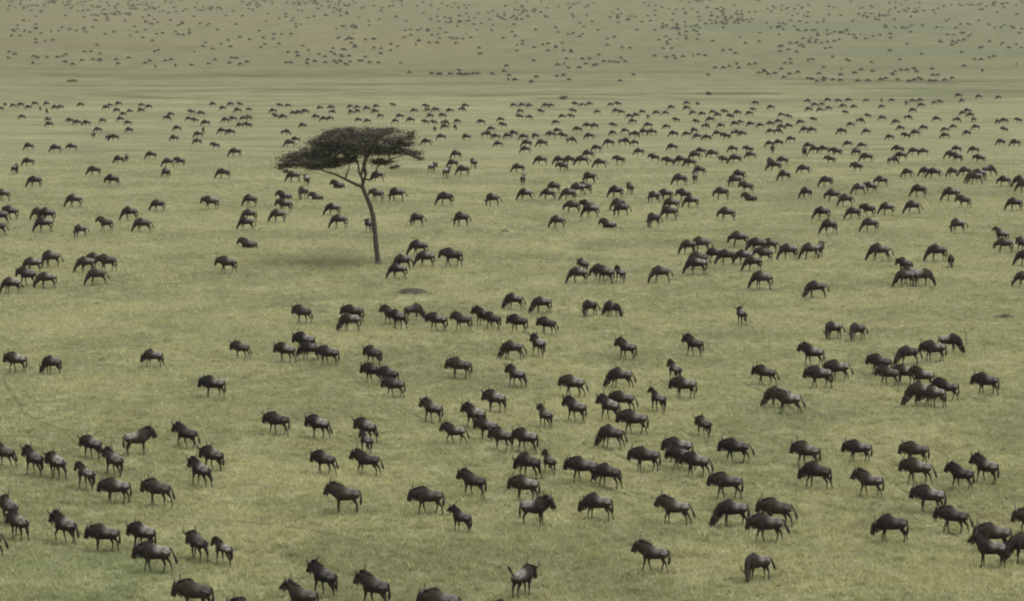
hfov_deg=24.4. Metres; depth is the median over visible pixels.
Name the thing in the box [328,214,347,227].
wildebeest
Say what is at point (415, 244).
wildebeest
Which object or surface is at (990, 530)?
wildebeest
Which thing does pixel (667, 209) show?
wildebeest
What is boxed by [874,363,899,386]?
wildebeest
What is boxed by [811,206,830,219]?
wildebeest
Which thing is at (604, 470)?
wildebeest
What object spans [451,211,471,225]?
wildebeest
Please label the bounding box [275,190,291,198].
wildebeest
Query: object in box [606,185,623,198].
wildebeest
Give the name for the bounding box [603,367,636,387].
wildebeest
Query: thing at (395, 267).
wildebeest
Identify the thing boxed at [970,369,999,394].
wildebeest
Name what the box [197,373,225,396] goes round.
wildebeest
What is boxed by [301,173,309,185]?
wildebeest
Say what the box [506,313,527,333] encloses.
wildebeest
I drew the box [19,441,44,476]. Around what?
wildebeest
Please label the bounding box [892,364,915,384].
wildebeest
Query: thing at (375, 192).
wildebeest
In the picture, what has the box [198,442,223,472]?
wildebeest
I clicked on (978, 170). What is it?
wildebeest
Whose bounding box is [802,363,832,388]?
wildebeest
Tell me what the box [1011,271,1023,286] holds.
wildebeest
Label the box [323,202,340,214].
wildebeest
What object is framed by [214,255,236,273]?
wildebeest
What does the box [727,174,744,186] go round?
wildebeest
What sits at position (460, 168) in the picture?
wildebeest
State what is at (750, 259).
wildebeest
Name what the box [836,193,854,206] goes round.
wildebeest
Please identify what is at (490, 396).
wildebeest
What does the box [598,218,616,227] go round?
wildebeest
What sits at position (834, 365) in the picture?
wildebeest
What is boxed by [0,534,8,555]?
wildebeest
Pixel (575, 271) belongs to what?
wildebeest
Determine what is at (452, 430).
wildebeest
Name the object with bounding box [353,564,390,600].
wildebeest
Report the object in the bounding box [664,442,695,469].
wildebeest
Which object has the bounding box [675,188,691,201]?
wildebeest
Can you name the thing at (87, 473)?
wildebeest calf
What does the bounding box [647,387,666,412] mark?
wildebeest calf
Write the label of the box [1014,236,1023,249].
wildebeest
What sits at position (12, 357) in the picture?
wildebeest
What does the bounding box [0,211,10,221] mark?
wildebeest
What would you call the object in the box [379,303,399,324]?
wildebeest
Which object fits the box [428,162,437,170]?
wildebeest
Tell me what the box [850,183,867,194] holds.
wildebeest
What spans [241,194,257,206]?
wildebeest
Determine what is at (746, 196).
wildebeest
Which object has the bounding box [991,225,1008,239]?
wildebeest
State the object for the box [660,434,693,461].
wildebeest
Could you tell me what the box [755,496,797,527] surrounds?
wildebeest
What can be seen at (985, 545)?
wildebeest
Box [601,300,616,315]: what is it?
wildebeest
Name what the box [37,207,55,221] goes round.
wildebeest
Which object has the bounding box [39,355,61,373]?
wildebeest
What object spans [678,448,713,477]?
wildebeest
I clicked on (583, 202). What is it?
wildebeest
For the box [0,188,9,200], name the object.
wildebeest
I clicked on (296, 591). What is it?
wildebeest
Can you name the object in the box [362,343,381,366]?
wildebeest
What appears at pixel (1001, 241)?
wildebeest
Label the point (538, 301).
wildebeest
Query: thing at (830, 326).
wildebeest
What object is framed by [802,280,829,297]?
wildebeest
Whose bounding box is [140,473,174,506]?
wildebeest
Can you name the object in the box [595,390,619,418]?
wildebeest
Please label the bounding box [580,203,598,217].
wildebeest
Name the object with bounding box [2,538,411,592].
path
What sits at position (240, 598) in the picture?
wildebeest
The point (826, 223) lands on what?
wildebeest
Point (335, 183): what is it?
wildebeest
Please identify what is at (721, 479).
wildebeest
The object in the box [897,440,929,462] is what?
wildebeest
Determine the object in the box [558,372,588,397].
wildebeest
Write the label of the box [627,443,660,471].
wildebeest
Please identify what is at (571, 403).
wildebeest
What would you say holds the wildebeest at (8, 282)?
on the ground at (264, 80)
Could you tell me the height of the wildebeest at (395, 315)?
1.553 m
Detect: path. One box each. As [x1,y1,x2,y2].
[1,471,401,550]
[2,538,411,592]
[3,377,118,450]
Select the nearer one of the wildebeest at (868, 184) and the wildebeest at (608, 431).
the wildebeest at (608, 431)
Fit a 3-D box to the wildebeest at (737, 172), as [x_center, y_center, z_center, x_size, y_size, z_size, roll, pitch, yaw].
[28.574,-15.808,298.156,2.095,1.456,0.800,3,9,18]
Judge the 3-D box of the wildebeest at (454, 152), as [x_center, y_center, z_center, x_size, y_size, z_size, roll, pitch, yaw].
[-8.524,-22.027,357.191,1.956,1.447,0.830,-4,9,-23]
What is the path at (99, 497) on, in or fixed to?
on the ground at (264, 80)
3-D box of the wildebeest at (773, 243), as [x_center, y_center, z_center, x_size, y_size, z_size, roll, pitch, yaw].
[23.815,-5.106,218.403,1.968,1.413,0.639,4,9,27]
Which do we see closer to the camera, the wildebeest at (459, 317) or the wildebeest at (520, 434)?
the wildebeest at (520, 434)
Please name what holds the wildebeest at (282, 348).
on the ground at (264, 80)
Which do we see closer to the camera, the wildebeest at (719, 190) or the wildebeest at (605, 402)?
the wildebeest at (605, 402)
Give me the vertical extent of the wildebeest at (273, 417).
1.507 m
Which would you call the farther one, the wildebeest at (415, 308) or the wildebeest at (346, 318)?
the wildebeest at (415, 308)
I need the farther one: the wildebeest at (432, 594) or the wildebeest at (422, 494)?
the wildebeest at (422, 494)
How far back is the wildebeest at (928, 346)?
160.52 m
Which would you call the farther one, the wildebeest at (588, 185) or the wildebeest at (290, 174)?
the wildebeest at (290, 174)
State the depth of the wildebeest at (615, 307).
179.57 m
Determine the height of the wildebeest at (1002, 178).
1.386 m
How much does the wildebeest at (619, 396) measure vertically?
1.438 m
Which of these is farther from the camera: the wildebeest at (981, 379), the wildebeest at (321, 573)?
the wildebeest at (981, 379)
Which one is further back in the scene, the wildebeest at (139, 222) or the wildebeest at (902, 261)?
the wildebeest at (139, 222)
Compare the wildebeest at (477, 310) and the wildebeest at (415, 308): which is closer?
the wildebeest at (477, 310)
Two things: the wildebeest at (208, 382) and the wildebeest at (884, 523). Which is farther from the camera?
the wildebeest at (208, 382)
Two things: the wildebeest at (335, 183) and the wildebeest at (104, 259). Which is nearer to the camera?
the wildebeest at (104, 259)
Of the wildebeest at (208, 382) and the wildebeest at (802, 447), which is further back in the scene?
the wildebeest at (208, 382)
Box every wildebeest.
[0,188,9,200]
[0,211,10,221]
[0,223,8,235]
[0,276,23,293]
[0,441,17,467]
[0,490,18,524]
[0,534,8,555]
[2,204,18,219]
[2,350,26,372]
[2,506,29,539]
[15,265,35,285]
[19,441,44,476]
[21,256,41,270]
[25,175,41,187]
[30,207,44,219]
[32,217,52,231]
[33,271,56,288]
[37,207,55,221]
[38,250,63,267]
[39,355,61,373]
[42,447,66,480]
[47,506,79,544]
[64,193,82,207]
[73,224,89,236]
[73,256,95,271]
[77,431,102,459]
[84,252,99,268]
[84,268,109,284]
[84,519,120,550]
[95,216,112,230]
[95,253,116,270]
[96,474,131,503]
[99,443,124,477]
[104,174,119,185]
[119,206,137,219]
[122,422,156,455]
[125,517,156,544]
[131,217,153,232]
[131,536,177,573]
[140,348,164,367]
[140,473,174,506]
[149,199,164,210]
[171,417,200,448]
[171,573,214,600]
[182,525,208,562]
[186,451,212,487]
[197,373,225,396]
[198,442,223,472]
[200,195,218,209]
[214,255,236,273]
[226,591,247,600]
[229,338,251,358]
[236,216,255,229]
[236,237,257,247]
[240,208,256,220]
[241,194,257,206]
[262,408,289,435]
[268,208,285,222]
[273,339,297,362]
[274,198,292,212]
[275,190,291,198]
[279,573,318,600]
[284,171,300,182]
[291,301,312,323]
[291,328,315,353]
[297,341,321,360]
[298,186,308,199]
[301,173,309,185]
[304,411,331,439]
[306,554,337,598]
[308,191,323,199]
[309,446,338,473]
[315,343,339,365]
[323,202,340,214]
[323,476,361,512]
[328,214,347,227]
[329,179,344,187]
[336,312,360,331]
[339,303,363,322]
[348,445,383,475]
[352,413,378,442]
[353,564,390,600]
[359,360,382,382]
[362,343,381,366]
[363,217,371,229]
[368,188,383,201]
[370,171,385,180]
[376,364,398,379]
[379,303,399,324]
[380,375,405,397]
[385,263,406,278]
[386,187,406,200]
[387,308,407,328]
[391,253,413,269]
[403,303,425,320]
[406,239,427,255]
[407,485,444,514]
[408,212,425,225]
[413,250,434,266]
[416,583,460,600]
[418,394,443,422]
[425,310,447,331]
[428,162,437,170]
[434,191,453,204]
[438,247,462,266]
[439,421,469,443]
[442,166,450,176]
[444,354,471,378]
[446,159,459,167]
[447,501,471,532]
[449,150,461,158]
[449,309,471,329]
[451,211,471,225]
[455,165,469,175]
[456,465,486,497]
[460,399,485,427]
[470,158,477,167]
[470,303,494,326]
[473,416,497,440]
[481,386,505,412]
[482,310,500,330]
[483,193,501,205]
[487,424,513,450]
[497,340,526,359]
[501,292,525,309]
[504,360,526,387]
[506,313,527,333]
[507,473,539,500]
[507,558,539,598]
[511,425,538,453]
[512,451,542,479]
[516,188,534,200]
[519,492,555,526]
[520,173,525,184]
[528,296,551,312]
[528,331,545,357]
[535,399,552,428]
[536,315,558,334]
[540,188,555,199]
[540,446,556,474]
[546,181,559,192]
[548,215,565,228]
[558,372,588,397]
[559,188,575,200]
[561,392,586,423]
[562,200,579,213]
[563,452,597,483]
[565,266,587,283]
[570,182,587,194]
[575,258,588,269]
[576,181,591,193]
[577,492,613,520]
[579,199,594,211]
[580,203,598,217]
[580,299,599,316]
[581,171,597,183]
[589,263,609,279]
[591,462,622,488]
[593,264,614,283]
[594,424,627,449]
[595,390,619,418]
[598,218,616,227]
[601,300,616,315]
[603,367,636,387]
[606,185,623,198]
[608,303,623,317]
[608,387,638,411]
[609,198,624,210]
[611,202,631,215]
[613,334,636,360]
[615,408,648,433]
[626,182,633,194]
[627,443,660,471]
[631,537,670,570]
[645,212,662,226]
[647,190,662,202]
[647,265,672,282]
[653,491,695,525]
[656,188,672,200]
[660,205,677,219]
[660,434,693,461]
[661,197,679,209]
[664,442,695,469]
[668,374,696,398]
[670,173,686,185]
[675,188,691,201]
[678,239,697,253]
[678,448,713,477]
[681,195,698,207]
[681,331,703,355]
[682,256,706,274]
[688,251,710,269]
[692,171,698,183]
[692,236,713,251]
[692,413,712,437]
[705,247,722,258]
[706,468,743,498]
[709,499,748,526]
[712,186,728,199]
[714,249,735,265]
[716,206,734,220]
[717,437,754,462]
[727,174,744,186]
[727,230,748,246]
[733,169,746,180]
[733,249,752,264]
[734,304,747,324]
[738,181,753,192]
[740,192,756,200]
[740,552,775,581]
[741,255,761,271]
[745,237,769,250]
[745,510,789,542]
[748,270,772,289]
[751,364,779,385]
[753,245,772,262]
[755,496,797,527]
[760,385,790,407]
[761,237,779,252]
[770,385,805,412]
[776,169,790,180]
[776,243,797,259]
[789,437,820,465]
[797,338,824,365]
[797,460,832,488]
[798,186,811,198]
[798,242,821,259]
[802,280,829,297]
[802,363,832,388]
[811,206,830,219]
[815,239,826,257]
[817,175,832,186]
[818,219,836,233]
[822,320,845,339]
[823,188,840,201]
[823,357,853,380]
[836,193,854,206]
[841,436,872,461]
[843,207,860,219]
[847,322,868,340]
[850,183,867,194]
[850,464,884,497]
[859,203,875,216]
[859,217,878,231]
[863,181,876,192]
[865,242,893,260]
[865,351,891,374]
[870,513,908,542]
[873,175,887,186]
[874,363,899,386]
[877,202,894,214]
[892,269,914,286]
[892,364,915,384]
[893,345,922,364]
[895,256,912,268]
[895,265,919,284]
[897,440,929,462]
[898,454,936,483]
[901,381,936,406]
[902,200,922,213]
[907,362,934,384]
[909,184,926,197]
[909,481,946,511]
[912,268,935,285]
[917,385,946,407]
[918,337,946,361]
[923,243,947,261]
[931,374,959,399]
[933,501,973,534]
[937,333,964,352]
[940,186,959,200]
[943,458,974,488]
[947,254,954,267]
[948,218,967,232]
[955,194,970,207]
[964,172,978,182]
[966,171,984,183]
[967,526,1007,567]
[968,449,998,484]
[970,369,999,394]
[972,168,986,177]
[972,518,1011,543]
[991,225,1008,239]
[993,237,1013,251]
[996,175,1010,186]
[1002,532,1023,563]
[1004,197,1022,210]
[1010,175,1023,186]
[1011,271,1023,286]
[1011,505,1023,531]
[1012,249,1023,265]
[1014,179,1023,191]
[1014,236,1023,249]
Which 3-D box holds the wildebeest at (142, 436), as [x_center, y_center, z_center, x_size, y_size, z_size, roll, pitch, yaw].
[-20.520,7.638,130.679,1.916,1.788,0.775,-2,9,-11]
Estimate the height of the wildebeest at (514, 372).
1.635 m
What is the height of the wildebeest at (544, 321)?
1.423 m
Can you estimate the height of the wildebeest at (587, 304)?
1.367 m
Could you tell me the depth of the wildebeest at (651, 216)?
239.01 m
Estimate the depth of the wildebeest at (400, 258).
206.01 m
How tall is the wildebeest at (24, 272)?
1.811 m
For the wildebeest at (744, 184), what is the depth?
274.95 m
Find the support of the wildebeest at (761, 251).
on the ground at (264, 80)
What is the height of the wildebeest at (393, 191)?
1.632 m
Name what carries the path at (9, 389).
on the ground at (264, 80)
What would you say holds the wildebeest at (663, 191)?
on the ground at (264, 80)
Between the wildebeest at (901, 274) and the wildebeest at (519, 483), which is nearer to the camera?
the wildebeest at (519, 483)
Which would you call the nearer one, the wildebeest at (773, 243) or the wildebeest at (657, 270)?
the wildebeest at (657, 270)
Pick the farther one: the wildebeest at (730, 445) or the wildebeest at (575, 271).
the wildebeest at (575, 271)
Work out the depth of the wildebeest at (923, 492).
117.66 m
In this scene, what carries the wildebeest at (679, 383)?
on the ground at (264, 80)
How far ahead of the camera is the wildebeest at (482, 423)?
135.86 m
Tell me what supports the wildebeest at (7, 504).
on the ground at (264, 80)
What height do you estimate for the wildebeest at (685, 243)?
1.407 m
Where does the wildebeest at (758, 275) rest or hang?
on the ground at (264, 80)
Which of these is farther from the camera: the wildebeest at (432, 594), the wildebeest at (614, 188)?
the wildebeest at (614, 188)
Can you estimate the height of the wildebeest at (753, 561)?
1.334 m
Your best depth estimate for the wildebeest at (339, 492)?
117.20 m
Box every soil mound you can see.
[397,288,429,294]
[992,314,1012,318]
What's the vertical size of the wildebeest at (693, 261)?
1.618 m
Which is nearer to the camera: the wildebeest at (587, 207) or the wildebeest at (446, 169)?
the wildebeest at (587, 207)
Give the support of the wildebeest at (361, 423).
on the ground at (264, 80)
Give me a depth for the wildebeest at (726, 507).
115.24 m
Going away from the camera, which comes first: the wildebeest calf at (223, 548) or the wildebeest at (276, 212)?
the wildebeest calf at (223, 548)
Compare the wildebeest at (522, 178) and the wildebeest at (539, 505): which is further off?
the wildebeest at (522, 178)
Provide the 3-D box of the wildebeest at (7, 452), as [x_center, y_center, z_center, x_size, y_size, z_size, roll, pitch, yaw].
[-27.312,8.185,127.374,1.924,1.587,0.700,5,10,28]
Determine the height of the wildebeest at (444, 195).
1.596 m
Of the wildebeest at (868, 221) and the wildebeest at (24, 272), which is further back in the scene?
the wildebeest at (868, 221)
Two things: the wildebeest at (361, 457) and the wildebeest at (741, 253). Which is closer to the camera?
the wildebeest at (361, 457)
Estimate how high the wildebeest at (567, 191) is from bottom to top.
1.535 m
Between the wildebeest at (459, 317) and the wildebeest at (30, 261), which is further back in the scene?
the wildebeest at (30, 261)
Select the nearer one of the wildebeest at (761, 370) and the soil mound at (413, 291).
the wildebeest at (761, 370)
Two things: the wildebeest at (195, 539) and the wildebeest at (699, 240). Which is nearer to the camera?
the wildebeest at (195, 539)
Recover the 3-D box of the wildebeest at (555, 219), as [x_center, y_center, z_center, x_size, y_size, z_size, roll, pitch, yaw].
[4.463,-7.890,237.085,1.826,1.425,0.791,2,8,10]
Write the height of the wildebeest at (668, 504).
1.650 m
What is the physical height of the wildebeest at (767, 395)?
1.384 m
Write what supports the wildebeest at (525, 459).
on the ground at (264, 80)
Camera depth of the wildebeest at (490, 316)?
173.50 m
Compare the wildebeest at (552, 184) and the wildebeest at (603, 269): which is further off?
the wildebeest at (552, 184)
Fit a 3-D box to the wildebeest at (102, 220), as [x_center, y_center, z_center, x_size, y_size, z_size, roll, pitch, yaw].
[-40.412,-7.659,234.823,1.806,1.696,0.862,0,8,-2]
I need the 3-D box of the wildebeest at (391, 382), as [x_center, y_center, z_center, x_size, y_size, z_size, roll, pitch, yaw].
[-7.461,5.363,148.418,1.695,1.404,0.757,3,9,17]
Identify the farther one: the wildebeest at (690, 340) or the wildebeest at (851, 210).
the wildebeest at (851, 210)
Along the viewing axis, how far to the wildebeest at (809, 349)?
159.28 m
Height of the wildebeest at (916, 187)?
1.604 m
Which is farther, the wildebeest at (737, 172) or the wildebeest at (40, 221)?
the wildebeest at (737, 172)
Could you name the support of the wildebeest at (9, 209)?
on the ground at (264, 80)
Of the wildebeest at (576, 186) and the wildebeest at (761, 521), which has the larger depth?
the wildebeest at (576, 186)
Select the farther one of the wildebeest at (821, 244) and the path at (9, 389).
the wildebeest at (821, 244)
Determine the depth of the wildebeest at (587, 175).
289.58 m
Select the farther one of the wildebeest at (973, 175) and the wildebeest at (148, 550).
the wildebeest at (973, 175)
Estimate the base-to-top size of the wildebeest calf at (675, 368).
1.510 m
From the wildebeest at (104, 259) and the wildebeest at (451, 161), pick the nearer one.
the wildebeest at (104, 259)
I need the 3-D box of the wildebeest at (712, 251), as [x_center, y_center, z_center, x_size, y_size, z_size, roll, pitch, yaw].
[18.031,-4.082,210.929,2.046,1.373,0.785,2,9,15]
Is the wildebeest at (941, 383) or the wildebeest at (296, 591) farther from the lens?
the wildebeest at (941, 383)
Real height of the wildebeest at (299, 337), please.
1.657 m
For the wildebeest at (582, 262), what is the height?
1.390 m
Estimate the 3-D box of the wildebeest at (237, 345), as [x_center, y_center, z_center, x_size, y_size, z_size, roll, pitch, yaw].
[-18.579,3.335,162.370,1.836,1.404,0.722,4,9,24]
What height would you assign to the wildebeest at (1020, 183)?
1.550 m
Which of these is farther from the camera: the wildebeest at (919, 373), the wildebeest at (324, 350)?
the wildebeest at (324, 350)
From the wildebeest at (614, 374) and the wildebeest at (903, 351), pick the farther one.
the wildebeest at (903, 351)
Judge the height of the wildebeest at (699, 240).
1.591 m
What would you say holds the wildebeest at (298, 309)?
on the ground at (264, 80)
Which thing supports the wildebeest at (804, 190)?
on the ground at (264, 80)
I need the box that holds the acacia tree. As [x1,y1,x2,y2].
[263,125,429,264]
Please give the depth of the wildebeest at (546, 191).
268.93 m
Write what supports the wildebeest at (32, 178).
on the ground at (264, 80)
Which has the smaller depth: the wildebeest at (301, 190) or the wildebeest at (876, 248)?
the wildebeest at (876, 248)
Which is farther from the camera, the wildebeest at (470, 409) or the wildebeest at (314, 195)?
the wildebeest at (314, 195)
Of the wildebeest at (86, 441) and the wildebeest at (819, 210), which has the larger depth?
the wildebeest at (819, 210)
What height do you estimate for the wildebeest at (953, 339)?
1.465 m
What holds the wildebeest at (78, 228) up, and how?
on the ground at (264, 80)
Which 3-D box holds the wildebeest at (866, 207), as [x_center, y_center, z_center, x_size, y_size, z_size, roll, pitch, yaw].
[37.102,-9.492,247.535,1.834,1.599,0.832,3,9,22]
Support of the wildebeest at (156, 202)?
on the ground at (264, 80)
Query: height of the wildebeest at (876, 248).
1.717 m
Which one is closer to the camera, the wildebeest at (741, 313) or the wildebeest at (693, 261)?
the wildebeest at (741, 313)
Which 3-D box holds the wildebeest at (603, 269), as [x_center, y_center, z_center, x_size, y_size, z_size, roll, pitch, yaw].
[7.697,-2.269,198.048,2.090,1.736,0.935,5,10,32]
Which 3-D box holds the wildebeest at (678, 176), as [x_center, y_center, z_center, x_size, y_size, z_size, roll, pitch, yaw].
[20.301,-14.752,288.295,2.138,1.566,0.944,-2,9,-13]
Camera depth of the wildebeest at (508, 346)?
160.80 m
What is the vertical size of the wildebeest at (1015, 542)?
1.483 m
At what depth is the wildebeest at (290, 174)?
290.73 m
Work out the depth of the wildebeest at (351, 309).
176.82 m
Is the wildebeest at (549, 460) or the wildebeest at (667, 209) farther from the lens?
the wildebeest at (667, 209)
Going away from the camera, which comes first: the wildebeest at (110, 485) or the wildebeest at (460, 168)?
the wildebeest at (110, 485)
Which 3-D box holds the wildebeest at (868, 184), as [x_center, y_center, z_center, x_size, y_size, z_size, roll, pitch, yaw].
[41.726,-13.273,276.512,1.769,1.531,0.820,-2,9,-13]
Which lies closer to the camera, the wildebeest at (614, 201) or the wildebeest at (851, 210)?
the wildebeest at (851, 210)
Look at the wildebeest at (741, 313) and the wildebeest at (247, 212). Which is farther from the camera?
the wildebeest at (247, 212)
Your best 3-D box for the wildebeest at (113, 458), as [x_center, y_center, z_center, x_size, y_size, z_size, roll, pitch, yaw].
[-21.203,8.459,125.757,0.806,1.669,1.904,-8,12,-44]
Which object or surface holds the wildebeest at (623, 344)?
on the ground at (264, 80)
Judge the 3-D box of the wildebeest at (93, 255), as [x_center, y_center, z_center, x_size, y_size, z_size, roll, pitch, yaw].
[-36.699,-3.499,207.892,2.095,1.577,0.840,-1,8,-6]
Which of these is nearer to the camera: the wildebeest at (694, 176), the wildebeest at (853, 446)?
the wildebeest at (853, 446)
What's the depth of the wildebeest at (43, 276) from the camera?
196.20 m
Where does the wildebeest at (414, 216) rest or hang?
on the ground at (264, 80)
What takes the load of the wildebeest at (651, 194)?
on the ground at (264, 80)
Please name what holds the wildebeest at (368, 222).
on the ground at (264, 80)
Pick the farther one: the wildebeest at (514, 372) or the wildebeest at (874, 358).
the wildebeest at (874, 358)
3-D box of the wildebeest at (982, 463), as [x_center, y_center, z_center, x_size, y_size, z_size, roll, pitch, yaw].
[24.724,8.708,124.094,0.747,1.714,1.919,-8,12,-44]
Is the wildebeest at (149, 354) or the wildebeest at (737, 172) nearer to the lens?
the wildebeest at (149, 354)
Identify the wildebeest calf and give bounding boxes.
[73,461,95,489]
[210,536,233,567]
[358,429,373,453]
[614,265,626,282]
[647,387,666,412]
[666,358,682,380]
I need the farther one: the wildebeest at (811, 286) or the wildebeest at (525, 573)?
the wildebeest at (811, 286)
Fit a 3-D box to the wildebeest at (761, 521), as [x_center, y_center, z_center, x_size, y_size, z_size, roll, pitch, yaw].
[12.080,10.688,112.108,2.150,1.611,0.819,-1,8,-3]
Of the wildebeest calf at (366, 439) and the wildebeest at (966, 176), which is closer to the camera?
the wildebeest calf at (366, 439)
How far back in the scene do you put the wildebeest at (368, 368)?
152.81 m
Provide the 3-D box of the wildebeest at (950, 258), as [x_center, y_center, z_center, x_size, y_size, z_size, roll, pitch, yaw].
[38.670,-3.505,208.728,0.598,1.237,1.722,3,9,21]
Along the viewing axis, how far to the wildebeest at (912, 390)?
144.96 m
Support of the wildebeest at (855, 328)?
on the ground at (264, 80)
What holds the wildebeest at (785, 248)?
on the ground at (264, 80)
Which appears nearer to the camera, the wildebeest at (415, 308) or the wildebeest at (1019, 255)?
the wildebeest at (415, 308)
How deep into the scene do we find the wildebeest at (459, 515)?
113.77 m
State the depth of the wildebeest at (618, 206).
249.57 m
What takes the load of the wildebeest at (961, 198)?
on the ground at (264, 80)
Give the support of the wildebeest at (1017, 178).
on the ground at (264, 80)
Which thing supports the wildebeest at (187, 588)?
on the ground at (264, 80)
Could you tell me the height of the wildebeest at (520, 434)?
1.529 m
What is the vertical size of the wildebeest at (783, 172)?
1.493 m
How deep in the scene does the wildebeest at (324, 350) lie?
159.56 m
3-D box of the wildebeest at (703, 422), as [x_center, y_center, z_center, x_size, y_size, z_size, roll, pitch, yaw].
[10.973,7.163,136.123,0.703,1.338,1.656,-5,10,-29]
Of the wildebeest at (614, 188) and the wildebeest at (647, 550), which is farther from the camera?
the wildebeest at (614, 188)
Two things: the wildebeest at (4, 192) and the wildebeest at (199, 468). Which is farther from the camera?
the wildebeest at (4, 192)
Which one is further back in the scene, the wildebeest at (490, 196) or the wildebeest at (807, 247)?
the wildebeest at (490, 196)
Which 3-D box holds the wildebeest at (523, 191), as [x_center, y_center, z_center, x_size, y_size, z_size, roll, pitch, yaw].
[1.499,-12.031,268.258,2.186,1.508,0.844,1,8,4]
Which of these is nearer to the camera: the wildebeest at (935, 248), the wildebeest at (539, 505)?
the wildebeest at (539, 505)
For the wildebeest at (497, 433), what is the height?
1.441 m
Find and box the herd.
[0,0,1023,178]
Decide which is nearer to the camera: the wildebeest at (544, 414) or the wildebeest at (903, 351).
the wildebeest at (544, 414)
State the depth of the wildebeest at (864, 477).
121.19 m
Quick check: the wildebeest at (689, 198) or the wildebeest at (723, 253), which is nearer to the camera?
the wildebeest at (723, 253)
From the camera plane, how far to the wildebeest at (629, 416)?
136.65 m
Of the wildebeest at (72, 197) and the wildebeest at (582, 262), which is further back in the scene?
the wildebeest at (72, 197)
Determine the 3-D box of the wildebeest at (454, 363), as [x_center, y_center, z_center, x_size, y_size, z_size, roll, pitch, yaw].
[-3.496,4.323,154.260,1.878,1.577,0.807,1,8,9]
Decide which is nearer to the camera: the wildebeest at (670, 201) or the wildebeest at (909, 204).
the wildebeest at (909, 204)
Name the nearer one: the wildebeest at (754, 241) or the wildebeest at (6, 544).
the wildebeest at (6, 544)
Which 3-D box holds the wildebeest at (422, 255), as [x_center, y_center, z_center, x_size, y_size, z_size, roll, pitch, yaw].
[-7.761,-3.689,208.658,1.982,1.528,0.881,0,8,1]
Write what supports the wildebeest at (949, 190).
on the ground at (264, 80)
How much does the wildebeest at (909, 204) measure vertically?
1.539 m
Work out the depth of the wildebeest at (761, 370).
151.83 m
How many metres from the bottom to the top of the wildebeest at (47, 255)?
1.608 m
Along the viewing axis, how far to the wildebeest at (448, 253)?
208.31 m
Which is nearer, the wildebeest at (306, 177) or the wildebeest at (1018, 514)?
the wildebeest at (1018, 514)
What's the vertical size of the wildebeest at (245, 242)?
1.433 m
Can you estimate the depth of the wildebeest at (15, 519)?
112.16 m
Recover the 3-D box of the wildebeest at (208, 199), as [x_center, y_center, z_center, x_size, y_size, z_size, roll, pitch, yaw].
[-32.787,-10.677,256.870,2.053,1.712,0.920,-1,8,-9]
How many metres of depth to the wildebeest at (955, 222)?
234.15 m
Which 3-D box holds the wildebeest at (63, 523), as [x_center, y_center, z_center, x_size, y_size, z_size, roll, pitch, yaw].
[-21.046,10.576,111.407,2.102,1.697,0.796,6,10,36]
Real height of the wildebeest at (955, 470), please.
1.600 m
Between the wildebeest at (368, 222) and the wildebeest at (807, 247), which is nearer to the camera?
the wildebeest at (807, 247)
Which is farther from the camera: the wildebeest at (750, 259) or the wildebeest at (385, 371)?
the wildebeest at (750, 259)
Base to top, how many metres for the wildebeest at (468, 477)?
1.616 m
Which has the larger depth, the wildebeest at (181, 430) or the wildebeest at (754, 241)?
the wildebeest at (754, 241)
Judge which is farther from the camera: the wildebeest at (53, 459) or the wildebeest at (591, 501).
the wildebeest at (53, 459)
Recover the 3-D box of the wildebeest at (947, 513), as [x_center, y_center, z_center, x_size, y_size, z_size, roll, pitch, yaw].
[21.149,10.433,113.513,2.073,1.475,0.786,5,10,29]
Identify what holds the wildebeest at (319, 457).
on the ground at (264, 80)
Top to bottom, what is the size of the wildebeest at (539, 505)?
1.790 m
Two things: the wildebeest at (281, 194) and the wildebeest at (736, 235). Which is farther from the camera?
the wildebeest at (281, 194)
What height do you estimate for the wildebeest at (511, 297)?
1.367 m
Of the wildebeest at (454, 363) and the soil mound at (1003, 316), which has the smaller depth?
the wildebeest at (454, 363)
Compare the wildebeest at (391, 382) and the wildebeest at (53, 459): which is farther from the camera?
the wildebeest at (391, 382)
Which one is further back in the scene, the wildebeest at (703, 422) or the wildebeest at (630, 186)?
the wildebeest at (630, 186)
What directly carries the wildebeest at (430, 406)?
on the ground at (264, 80)
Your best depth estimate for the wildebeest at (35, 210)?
245.20 m
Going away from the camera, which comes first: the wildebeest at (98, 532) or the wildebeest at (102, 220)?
the wildebeest at (98, 532)
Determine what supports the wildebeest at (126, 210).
on the ground at (264, 80)
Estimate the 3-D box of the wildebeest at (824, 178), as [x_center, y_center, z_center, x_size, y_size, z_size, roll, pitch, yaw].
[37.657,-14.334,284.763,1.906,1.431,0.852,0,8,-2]
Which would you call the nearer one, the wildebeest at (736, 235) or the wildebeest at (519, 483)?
the wildebeest at (519, 483)
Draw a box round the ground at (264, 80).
[0,0,1023,600]
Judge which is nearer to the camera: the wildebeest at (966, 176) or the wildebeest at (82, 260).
the wildebeest at (82, 260)
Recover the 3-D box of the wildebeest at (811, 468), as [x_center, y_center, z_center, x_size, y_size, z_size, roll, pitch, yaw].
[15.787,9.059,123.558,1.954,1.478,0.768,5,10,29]
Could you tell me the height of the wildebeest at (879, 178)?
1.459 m
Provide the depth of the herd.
551.18 m
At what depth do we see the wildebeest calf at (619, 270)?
198.25 m
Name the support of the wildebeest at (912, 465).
on the ground at (264, 80)

